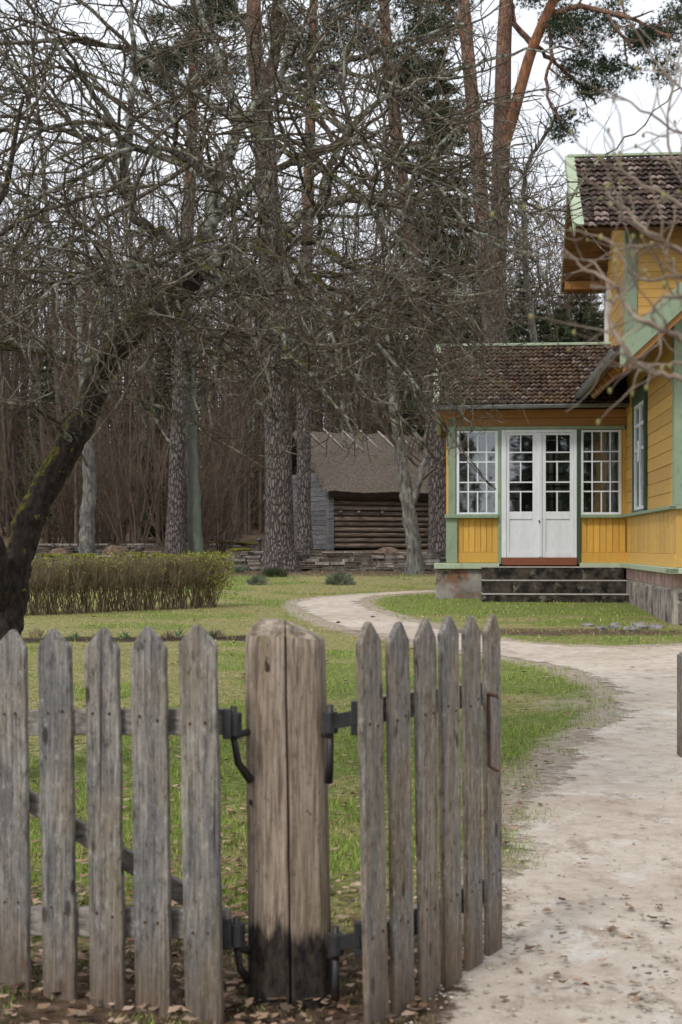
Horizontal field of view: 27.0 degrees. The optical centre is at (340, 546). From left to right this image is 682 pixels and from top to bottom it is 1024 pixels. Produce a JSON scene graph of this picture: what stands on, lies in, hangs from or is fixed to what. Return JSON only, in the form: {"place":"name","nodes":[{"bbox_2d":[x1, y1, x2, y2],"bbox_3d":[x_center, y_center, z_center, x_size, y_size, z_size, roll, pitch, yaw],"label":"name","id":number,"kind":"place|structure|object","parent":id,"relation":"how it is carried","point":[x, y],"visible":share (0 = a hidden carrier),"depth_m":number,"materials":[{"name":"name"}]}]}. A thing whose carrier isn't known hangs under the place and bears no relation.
{"place":"outdoors","nodes":[
{"label":"outdoors","id":0,"kind":"place"},
{"bbox_2d":[33,553,112,568],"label":"dry stone wall","id":1,"kind":"structure","parent":0,"point":[50,555],"depth_m":36.41,"materials":[{"name":"stone"}]},
{"bbox_2d":[0,520,681,1023],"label":"ground","id":2,"kind":"structure","parent":0,"point":[58,1012],"depth_m":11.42,"materials":[{"name":"plant"}]},
{"bbox_2d":[0,314,19,536],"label":"slender tree","id":3,"kind":"object","parent":2,"relation":"on","point":[7,490],"visible":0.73,"depth_m":70.46,"materials":[{"name":"brown plant"}]},
{"bbox_2d":[0,295,24,505],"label":"slender tree","id":4,"kind":"object","parent":2,"relation":"on","point":[7,422],"visible":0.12,"depth_m":81.40,"materials":[{"name":"brown plant"}]},
{"bbox_2d":[0,178,27,422],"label":"forest tree","id":5,"kind":"object","parent":2,"relation":"on","point":[6,409],"visible":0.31,"depth_m":71.73,"materials":[{"name":"brown plant"}]},
{"bbox_2d":[0,275,28,516],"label":"slender tree","id":6,"kind":"object","parent":2,"relation":"on","point":[13,446],"visible":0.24,"depth_m":77.06,"materials":[{"name":"brown plant"}]},
{"bbox_2d":[0,445,32,535],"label":"forest shrub","id":7,"kind":"object","parent":2,"relation":"on","point":[2,512],"visible":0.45,"depth_m":70.88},
{"bbox_2d":[14,181,37,455],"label":"slender tree","id":8,"kind":"object","parent":2,"relation":"on","point":[32,383],"visible":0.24,"depth_m":76.74,"materials":[{"name":"brown plant"}]},
{"bbox_2d":[0,224,55,526],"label":"forest tree","id":9,"kind":"object","parent":2,"relation":"on","point":[10,433],"visible":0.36,"depth_m":75.55,"materials":[{"name":"brown plant"}]},
{"bbox_2d":[24,560,49,616],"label":"hedge shrub","id":10,"kind":"object","parent":2,"relation":"on","point":[34,588],"visible":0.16,"depth_m":19.82,"materials":[{"name":"green plant"}]},
{"bbox_2d":[18,167,56,543],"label":"slender tree","id":11,"kind":"object","parent":2,"relation":"on","point":[43,450],"visible":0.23,"depth_m":59.66,"materials":[{"name":"brown plant"}]},
{"bbox_2d":[9,337,73,531],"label":"spruce tree","id":12,"kind":"object","parent":2,"relation":"on","point":[45,363],"visible":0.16,"depth_m":69.85,"materials":[{"name":"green plant"}]},
{"bbox_2d":[23,24,71,548],"bbox_3d":[-11.237,-9.882,55.553,1.676,20.682,3.236,0,0,29],"label":"slender tree","id":13,"kind":"object","parent":2,"relation":"on","point":[50,278],"visible":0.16,"depth_m":55.19,"materials":[{"name":"brown plant"}]},
{"bbox_2d":[26,554,72,614],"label":"hedge shrub","id":14,"kind":"object","parent":2,"relation":"on","point":[35,603],"visible":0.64,"depth_m":19.92,"materials":[{"name":"green plant"}]},
{"bbox_2d":[0,411,107,552],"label":"forest shrub","id":15,"kind":"object","parent":2,"relation":"on","point":[18,503],"visible":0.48,"depth_m":50.19,"materials":[{"name":"plant"}]},
{"bbox_2d":[30,557,90,614],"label":"hedge shrub","id":16,"kind":"object","parent":2,"relation":"on","point":[52,603],"visible":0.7,"depth_m":20.06,"materials":[{"name":"green plant"}]},
{"bbox_2d":[2,371,120,548],"bbox_3d":[-10.102,-2.802,50.112,4.545,6.587,5.620,0,0,-34],"label":"forest shrub","id":17,"kind":"object","parent":2,"relation":"on","point":[66,537],"visible":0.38,"depth_m":50.11,"materials":[{"name":"plant"}]},
{"bbox_2d":[11,435,121,548],"bbox_3d":[-9.948,-1.825,50.878,3.668,4.584,4.610,0,0,-34],"label":"forest shrub","id":18,"kind":"object","parent":2,"relation":"on","point":[51,540],"visible":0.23,"depth_m":50.62,"materials":[{"name":"plant"}]},
{"bbox_2d":[40,553,100,613],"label":"hedge shrub","id":19,"kind":"object","parent":2,"relation":"on","point":[70,601],"visible":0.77,"depth_m":20.20,"materials":[{"name":"green plant"}]},
{"bbox_2d":[28,284,127,552],"bbox_3d":[-8.764,-4.364,46.975,3.383,9.783,3.337,0,0,2],"label":"forest tree","id":20,"kind":"object","parent":2,"relation":"on","point":[76,509],"visible":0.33,"depth_m":47.06,"materials":[{"name":"brown plant"}]},
{"bbox_2d":[52,552,114,612],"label":"hedge shrub","id":21,"kind":"object","parent":2,"relation":"on","point":[86,608],"visible":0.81,"depth_m":20.35,"materials":[{"name":"green plant"}]},
{"bbox_2d":[33,245,135,559],"bbox_3d":[-7.663,-4.397,43.086,3.261,9.967,2.541,0,0,41],"label":"bare tree","id":22,"kind":"object","parent":2,"relation":"on","point":[86,536],"visible":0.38,"depth_m":42.84,"materials":[{"name":"grey plant"}]},
{"bbox_2d":[65,67,123,542],"bbox_3d":[-9.766,-9.557,57.319,3.120,19.944,1.616,0,0,23],"label":"slender tree","id":23,"kind":"object","parent":2,"relation":"on","point":[84,204],"visible":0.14,"depth_m":57.21,"materials":[{"name":"brown plant"}]},
{"bbox_2d":[52,276,144,549],"bbox_3d":[-9.317,-5.036,54.220,3.698,10.842,3.749,0,0,32],"label":"forest tree","id":24,"kind":"object","parent":2,"relation":"on","point":[100,419],"visible":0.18,"depth_m":54.13,"materials":[{"name":"brown plant"}]},
{"bbox_2d":[34,392,162,545],"bbox_3d":[-9.885,-3.410,60.017,6.258,7.335,5.061,0,0,-11],"label":"forest shrub","id":25,"kind":"object","parent":2,"relation":"on","point":[112,540],"visible":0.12,"depth_m":60.22,"materials":[{"name":"plant"}]},
{"bbox_2d":[70,556,138,612],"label":"hedge shrub","id":26,"kind":"object","parent":2,"relation":"on","point":[104,602],"visible":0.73,"depth_m":20.49,"materials":[{"name":"green plant"}]},
{"bbox_2d":[3,330,205,552],"bbox_3d":[-7.622,-3.380,48.406,5.493,7.962,6.793,0,0,28],"label":"forest shrub","id":27,"kind":"object","parent":2,"relation":"on","point":[138,525],"visible":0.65,"depth_m":48.10,"materials":[{"name":"plant"}]},
{"bbox_2d":[94,112,125,545],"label":"slender tree","id":28,"kind":"object","parent":2,"relation":"on","point":[114,423],"visible":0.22,"depth_m":55.05,"materials":[{"name":"brown plant"}]},
{"bbox_2d":[72,422,150,552],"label":"forest shrub","id":29,"kind":"object","parent":2,"relation":"on","point":[103,523],"visible":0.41,"depth_m":51.03,"materials":[{"name":"plant"}]},
{"bbox_2d":[102,545,129,561],"bbox_3d":[-6.613,0.448,41.985,0.961,0.959,0.682,0,0,0],"label":"earth mound","id":30,"kind":"object","parent":2,"relation":"on","point":[118,550],"visible":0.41,"depth_m":41.78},
{"bbox_2d":[92,554,150,611],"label":"hedge shrub","id":31,"kind":"object","parent":2,"relation":"on","point":[117,601],"visible":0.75,"depth_m":20.71,"materials":[{"name":"green plant"}]},
{"bbox_2d":[104,437,150,542],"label":"forest shrub","id":32,"kind":"object","parent":2,"relation":"on","point":[125,523],"visible":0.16,"depth_m":62.11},
{"bbox_2d":[107,551,169,610],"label":"hedge shrub","id":33,"kind":"object","parent":2,"relation":"on","point":[134,598],"visible":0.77,"depth_m":20.81,"materials":[{"name":"green plant"}]},
{"bbox_2d":[132,137,149,477],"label":"slender tree","id":34,"kind":"object","parent":2,"relation":"on","point":[143,351],"visible":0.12,"depth_m":71.10,"materials":[{"name":"brown plant"}]},
{"bbox_2d":[113,356,170,540],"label":"forest tree","id":35,"kind":"object","parent":2,"relation":"on","point":[137,462],"visible":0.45,"depth_m":52.24,"materials":[{"name":"brown plant"}]},
{"bbox_2d":[36,541,257,554],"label":"dry stone wall","id":36,"kind":"structure","parent":2,"relation":"on","point":[45,546],"depth_m":47.27,"materials":[{"name":"stone"}]},
{"bbox_2d":[131,157,170,546],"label":"slender tree","id":37,"kind":"object","parent":2,"relation":"on","point":[155,465],"visible":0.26,"depth_m":59.20,"materials":[{"name":"brown plant"}]},
{"bbox_2d":[125,555,181,609],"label":"hedge shrub","id":38,"kind":"object","parent":2,"relation":"on","point":[150,599],"visible":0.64,"depth_m":20.97,"materials":[{"name":"green plant"}]},
{"bbox_2d":[143,192,164,522],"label":"slender tree","id":39,"kind":"object","parent":2,"relation":"on","point":[153,223],"visible":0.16,"depth_m":69.51,"materials":[{"name":"brown plant"}]},
{"bbox_2d":[137,552,191,609],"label":"hedge shrub","id":40,"kind":"object","parent":2,"relation":"on","point":[165,605],"visible":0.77,"depth_m":21.11,"materials":[{"name":"green plant"}]},
{"bbox_2d":[127,319,205,542],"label":"spruce tree","id":41,"kind":"object","parent":2,"relation":"on","point":[152,531],"visible":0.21,"depth_m":61.73,"materials":[{"name":"brown plant"}]},
{"bbox_2d":[153,553,205,608],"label":"hedge shrub","id":42,"kind":"object","parent":2,"relation":"on","point":[182,603],"visible":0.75,"depth_m":21.25,"materials":[{"name":"green plant"}]},
{"bbox_2d":[114,389,245,552],"bbox_3d":[-5.064,-2.612,46.438,4.408,6.388,5.450,0,0,-33],"label":"forest shrub","id":43,"kind":"object","parent":2,"relation":"on","point":[162,512],"visible":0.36,"depth_m":45.69,"materials":[{"name":"plant"}]},
{"bbox_2d":[122,1,248,560],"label":"pine tree","id":44,"kind":"object","parent":2,"relation":"on","point":[175,539],"visible":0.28,"depth_m":40.80,"materials":[{"name":"plant"}]},
{"bbox_2d":[127,552,248,568],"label":"dry stone wall","id":45,"kind":"structure","parent":2,"relation":"on","point":[141,553],"depth_m":36.18,"materials":[{"name":"stone"}]},
{"bbox_2d":[152,156,226,561],"bbox_3d":[-4.324,-5.419,41.553,2.935,12.004,2.538,0,0,0],"label":"bare tree","id":46,"kind":"object","parent":2,"relation":"on","point":[195,540],"visible":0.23,"depth_m":41.35,"materials":[{"name":"grey plant"}]},
{"bbox_2d":[167,550,233,607],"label":"hedge shrub","id":47,"kind":"object","parent":2,"relation":"on","point":[198,601],"visible":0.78,"depth_m":21.41,"materials":[{"name":"green plant"}]},
{"bbox_2d":[170,284,230,545],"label":"forest tree","id":48,"kind":"object","parent":2,"relation":"on","point":[202,389],"visible":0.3,"depth_m":52.28,"materials":[{"name":"brown plant"}]},
{"bbox_2d":[117,361,294,546],"bbox_3d":[-5.373,-4.020,58.289,7.482,8.768,6.050,0,0,-15],"label":"forest shrub","id":49,"kind":"object","parent":2,"relation":"on","point":[240,492],"visible":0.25,"depth_m":58.39,"materials":[{"name":"plant"}]},
{"bbox_2d":[159,394,260,551],"bbox_3d":[-3.992,-2.319,46.164,3.972,5.756,4.911,0,0,-10],"label":"forest shrub","id":50,"kind":"object","parent":2,"relation":"on","point":[208,530],"visible":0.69,"depth_m":45.84,"materials":[{"name":"plant"}]},
{"bbox_2d":[184,550,237,607],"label":"hedge shrub","id":51,"kind":"object","parent":2,"relation":"on","point":[212,602],"visible":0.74,"depth_m":21.60,"materials":[{"name":"green plant"}]},
{"bbox_2d":[168,406,262,540],"bbox_3d":[-4.825,-3.122,59.583,4.698,6.809,5.810,0,0,-12],"label":"forest shrub","id":52,"kind":"object","parent":2,"relation":"on","point":[224,472],"visible":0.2,"depth_m":58.73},
{"bbox_2d":[197,316,258,546],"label":"forest tree","id":53,"kind":"object","parent":2,"relation":"on","point":[227,438],"visible":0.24,"depth_m":59.14,"materials":[{"name":"brown plant"}]},
{"bbox_2d":[199,445,265,553],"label":"forest shrub","id":54,"kind":"object","parent":2,"relation":"on","point":[221,536],"visible":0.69,"depth_m":47.53,"materials":[{"name":"plant"}]},
{"bbox_2d":[202,312,265,534],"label":"forest tree","id":55,"kind":"object","parent":2,"relation":"on","point":[246,497],"visible":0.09,"depth_m":76.27,"materials":[{"name":"brown plant"}]},
{"bbox_2d":[218,252,264,476],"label":"forest tree","id":56,"kind":"object","parent":2,"relation":"on","point":[253,426],"visible":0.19,"depth_m":65.93,"materials":[{"name":"brown plant"}]},
{"bbox_2d":[228,197,257,537],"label":"slender tree","id":57,"kind":"object","parent":2,"relation":"on","point":[240,458],"visible":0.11,"depth_m":63.02,"materials":[{"name":"brown plant"}]},
{"bbox_2d":[198,211,293,546],"bbox_3d":[-3.646,-6.020,50.017,4.091,13.000,3.339,0,0,-29],"label":"forest tree","id":58,"kind":"object","parent":2,"relation":"on","point":[232,418],"visible":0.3,"depth_m":49.93,"materials":[{"name":"brown plant"}]},
{"bbox_2d":[236,312,256,534],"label":"slender tree","id":59,"kind":"object","parent":2,"relation":"on","point":[249,517],"visible":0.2,"depth_m":73.23,"materials":[{"name":"brown plant"}]},
{"bbox_2d":[243,571,269,584],"bbox_3d":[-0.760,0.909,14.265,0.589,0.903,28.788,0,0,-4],"label":"bush","id":60,"kind":"object","parent":2,"relation":"on","point":[258,579],"visible":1,"depth_m":28.33,"materials":[{"name":"green plant"}]},
{"bbox_2d":[174,0,350,571],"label":"pine tree","id":61,"kind":"object","parent":2,"relation":"on","point":[280,552],"visible":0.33,"depth_m":34.53,"materials":[{"name":"brown plant"}]},
{"bbox_2d":[259,565,288,576],"bbox_3d":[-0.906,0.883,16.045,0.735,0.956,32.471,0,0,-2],"label":"low conifer shrub","id":62,"kind":"object","parent":2,"relation":"on","point":[279,572],"visible":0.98,"depth_m":31.84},
{"bbox_2d":[230,618,339,1009],"bbox_3d":[-0.161,0.825,4.184,0.313,1.219,0.269,0,0,0],"label":"gate post","id":63,"kind":"object","parent":2,"relation":"on","point":[286,771],"visible":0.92,"depth_m":4.12,"materials":[{"name":"brown wood"}]},
{"bbox_2d":[0,624,244,1023],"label":"picket gate","id":64,"kind":"structure","parent":63,"relation":"attached to","point":[152,922],"depth_m":4.11,"materials":[{"name":"grey wood"}]},
{"bbox_2d":[322,614,501,1023],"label":"picket gate","id":65,"kind":"structure","parent":63,"relation":"attached to","point":[431,919],"depth_m":4.16,"materials":[{"name":"grey wood"}]},
{"bbox_2d":[0,117,603,532],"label":"distant wood","id":66,"kind":"object","parent":2,"relation":"on","point":[554,287],"visible":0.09,"depth_m":84.41,"materials":[{"name":"plant"}]},
{"bbox_2d":[291,337,356,432],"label":"forest tree","id":67,"kind":"object","parent":2,"relation":"on","point":[313,420],"visible":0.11,"depth_m":72.11,"materials":[{"name":"brown plant"}]},
{"bbox_2d":[277,0,381,558],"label":"pine tree","id":68,"kind":"object","parent":2,"relation":"on","point":[304,540],"visible":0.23,"depth_m":42.84,"materials":[{"name":"plant"}]},
{"bbox_2d":[227,548,445,570],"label":"dry stone wall","id":69,"kind":"structure","parent":2,"relation":"on","point":[327,563],"depth_m":35.24,"materials":[{"name":"stone"}]},
{"bbox_2d":[322,569,356,584],"bbox_3d":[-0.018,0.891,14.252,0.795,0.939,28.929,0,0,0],"label":"bush","id":70,"kind":"object","parent":2,"relation":"on","point":[336,579],"visible":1,"depth_m":28.30,"materials":[{"name":"green plant"}]},
{"bbox_2d":[0,0,680,640],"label":"apple tree","id":71,"kind":"object","parent":2,"relation":"on","point":[168,302],"visible":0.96,"depth_m":6.88,"materials":[{"name":"brown plant"}]},
{"bbox_2d":[0,568,680,1023],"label":"fallen leaves","id":72,"kind":"object","parent":2,"relation":"on","point":[232,1000],"visible":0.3,"depth_m":4.52,"materials":[{"name":"plant"}]},
{"bbox_2d":[324,165,361,432],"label":"slender tree","id":73,"kind":"object","parent":2,"relation":"on","point":[350,287],"visible":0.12,"depth_m":67.65,"materials":[{"name":"brown plant"}]},
{"bbox_2d":[354,164,384,433],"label":"slender tree","id":74,"kind":"object","parent":2,"relation":"on","point":[363,400],"visible":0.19,"depth_m":76.83,"materials":[{"name":"brown plant"}]},
{"bbox_2d":[341,238,400,433],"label":"forest tree","id":75,"kind":"object","parent":2,"relation":"on","point":[373,428],"visible":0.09,"depth_m":76.69,"materials":[{"name":"brown plant"}]},
{"bbox_2d":[263,428,487,550],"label":"log barn","id":76,"kind":"structure","parent":2,"relation":"on","point":[356,503],"depth_m":55.12,"materials":[{"name":"thatch"},{"name":"dark weathered log wood"},{"name":"grey stone"}]},
{"bbox_2d":[370,547,406,559],"bbox_3d":[1.467,0.392,43.983,1.148,0.754,0.808,0,0,0],"label":"stone","id":77,"kind":"object","parent":2,"relation":"on","point":[386,549],"visible":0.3,"depth_m":43.81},
{"bbox_2d":[358,225,466,573],"bbox_3d":[1.806,-3.531,33.650,2.666,8.600,3.344,0,0,31],"label":"bare tree","id":78,"kind":"object","parent":2,"relation":"on","point":[408,495],"visible":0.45,"depth_m":33.39,"materials":[{"name":"grey plant"}]},
{"bbox_2d":[339,0,487,566],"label":"pine tree","id":79,"kind":"object","parent":2,"relation":"on","point":[437,512],"visible":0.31,"depth_m":37.78,"materials":[{"name":"orange plant"}]},
{"bbox_2d":[367,37,513,435],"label":"spruce tree","id":80,"kind":"object","parent":2,"relation":"on","point":[416,419],"visible":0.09,"depth_m":71.55,"materials":[{"name":"green plant"}]},
{"bbox_2d":[415,337,488,536],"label":"evergreen tree","id":81,"kind":"object","parent":2,"relation":"on","point":[464,468],"visible":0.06,"depth_m":57.12,"materials":[{"name":"green plant"}]},
{"bbox_2d":[400,0,516,509],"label":"pine tree","id":82,"kind":"object","parent":2,"relation":"on","point":[512,503],"visible":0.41,"depth_m":32.86,"materials":[{"name":"orange plant"}]},
{"bbox_2d":[459,288,491,512],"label":"spruce tree","id":83,"kind":"object","parent":2,"relation":"on","point":[481,456],"visible":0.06,"depth_m":57.79,"materials":[{"name":"green plant"}]},
{"bbox_2d":[459,335,551,512],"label":"evergreen tree","id":84,"kind":"object","parent":2,"relation":"on","point":[483,503],"visible":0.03,"depth_m":56.28,"materials":[{"name":"green plant"}]},
{"bbox_2d":[479,272,569,509],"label":"spruce tree","id":85,"kind":"object","parent":2,"relation":"on","point":[522,331],"visible":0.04,"depth_m":51.88,"materials":[{"name":"green plant"}]},
{"bbox_2d":[510,87,562,509],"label":"bare tree","id":86,"kind":"object","parent":2,"relation":"on","point":[533,337],"visible":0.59,"depth_m":35.93,"materials":[{"name":"brown plant"}]},
{"bbox_2d":[517,301,555,342],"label":"evergreen tree","id":87,"kind":"object","parent":2,"relation":"on","point":[544,326],"visible":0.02,"depth_m":79.79,"materials":[{"name":"green plant"}]},
{"bbox_2d":[519,331,586,509],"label":"evergreen tree","id":88,"kind":"object","parent":2,"relation":"on","point":[562,458],"visible":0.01,"depth_m":59.05,"materials":[{"name":"green plant"}]},
{"bbox_2d":[433,152,681,624],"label":"yellow house","id":89,"kind":"structure","parent":2,"relation":"on","point":[619,540],"depth_m":23.79,"materials":[{"name":"wood"}]},
{"bbox_2d":[457,431,497,513],"bbox_3d":[2.291,-1.236,23.912,0.691,1.414,0.070,0,0,5],"label":"window","id":90,"kind":"structure","parent":89,"relation":"in","point":[496,432],"depth_m":23.88,"materials":[{"name":"white paint"}]},
{"bbox_2d":[459,449,521,512],"bbox_3d":[2.835,-1.139,27.082,1.231,1.426,0.040,0,0,5],"label":"rear window","id":91,"kind":"structure","parent":89,"relation":"in","point":[473,450],"depth_m":27.07,"materials":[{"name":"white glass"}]},
{"bbox_2d":[506,433,539,557],"bbox_3d":[3.055,-0.856,23.840,0.559,2.088,0.045,0,0,5],"label":"door","id":92,"kind":"structure","parent":89,"relation":"in","point":[522,528],"depth_m":23.83,"materials":[{"name":"white paint"}]},
{"bbox_2d":[538,433,573,557],"bbox_3d":[3.597,-0.856,23.770,0.587,2.088,0.095,0,0,5],"label":"door","id":93,"kind":"structure","parent":89,"relation":"in","point":[556,529],"depth_m":23.78,"materials":[{"name":"white paint"}]},
{"bbox_2d":[546,449,588,511],"bbox_3d":[4.200,-1.139,26.968,0.990,1.426,0.040,0,0,5],"label":"rear window","id":94,"kind":"structure","parent":89,"relation":"in","point":[553,450],"depth_m":26.95,"materials":[{"name":"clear glass"}]},
{"bbox_2d":[581,430,621,514],"bbox_3d":[4.336,-1.236,23.740,0.673,1.414,0.070,0,0,5],"label":"window","id":95,"kind":"structure","parent":89,"relation":"in","point":[619,451],"depth_m":23.72,"materials":[{"name":"white paint"}]},
{"bbox_2d":[605,290,608,341],"bbox_3d":[5.225,-4.200,27.900,0.060,1.600,0.450,0,0,5],"label":"upper window","id":96,"kind":"structure","parent":89,"relation":"in","point":[606,293],"depth_m":28.04,"materials":[{"name":"white paint"}]},
{"bbox_2d":[631,384,648,512],"bbox_3d":[4.565,-1.450,21.739,0.105,1.900,1.540,0,0,5],"label":"side window","id":97,"kind":"structure","parent":89,"relation":"in","point":[639,402],"depth_m":21.65,"materials":[{"name":"green paint"}]},
{"bbox_2d":[541,302,586,501],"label":"evergreen tree","id":98,"kind":"object","parent":2,"relation":"on","point":[563,332],"visible":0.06,"depth_m":75.73,"materials":[{"name":"green plant"}]},
{"bbox_2d":[546,450,586,509],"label":"evergreen tree","id":99,"kind":"object","parent":2,"relation":"on","point":[562,469],"visible":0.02,"depth_m":62.44,"materials":[{"name":"green plant"}]},
{"bbox_2d":[568,294,596,346],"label":"evergreen tree","id":100,"kind":"object","parent":2,"relation":"on","point":[581,316],"visible":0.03,"depth_m":83.74,"materials":[{"name":"green plant"}]},
{"bbox_2d":[490,0,681,509],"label":"pine tree","id":101,"kind":"object","parent":2,"relation":"on","point":[550,13],"visible":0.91,"depth_m":34.67,"materials":[{"name":"orange plant"}]},
{"bbox_2d":[490,0,681,425],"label":"tree branches","id":102,"kind":"object","parent":2,"relation":"on","point":[641,366],"visible":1,"depth_m":2.80,"materials":[{"name":"brown plant"}]},
{"bbox_2d":[583,307,603,500],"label":"evergreen tree","id":103,"kind":"object","parent":2,"relation":"on","point":[595,323],"visible":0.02,"depth_m":77.87,"materials":[{"name":"green plant"}]},
{"bbox_2d":[677,652,681,757],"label":"short post","id":104,"kind":"object","parent":2,"relation":"on","point":[679,704],"visible":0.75,"depth_m":8.35,"materials":[{"name":"grey wood"}]},
{"bbox_2d":[0,0,681,476],"label":"sky","id":105,"kind":"structure","parent":0,"point":[632,119],"materials":[{"name":"white"}]},
{"bbox_2d":[294,590,681,1023],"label":"path","id":106,"kind":"structure","parent":0,"point":[648,785],"depth_m":5.71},
{"bbox_2d":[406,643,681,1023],"bbox_3d":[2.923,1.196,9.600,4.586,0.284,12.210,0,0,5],"label":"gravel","id":107,"kind":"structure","parent":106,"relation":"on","point":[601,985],"depth_m":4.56,"materials":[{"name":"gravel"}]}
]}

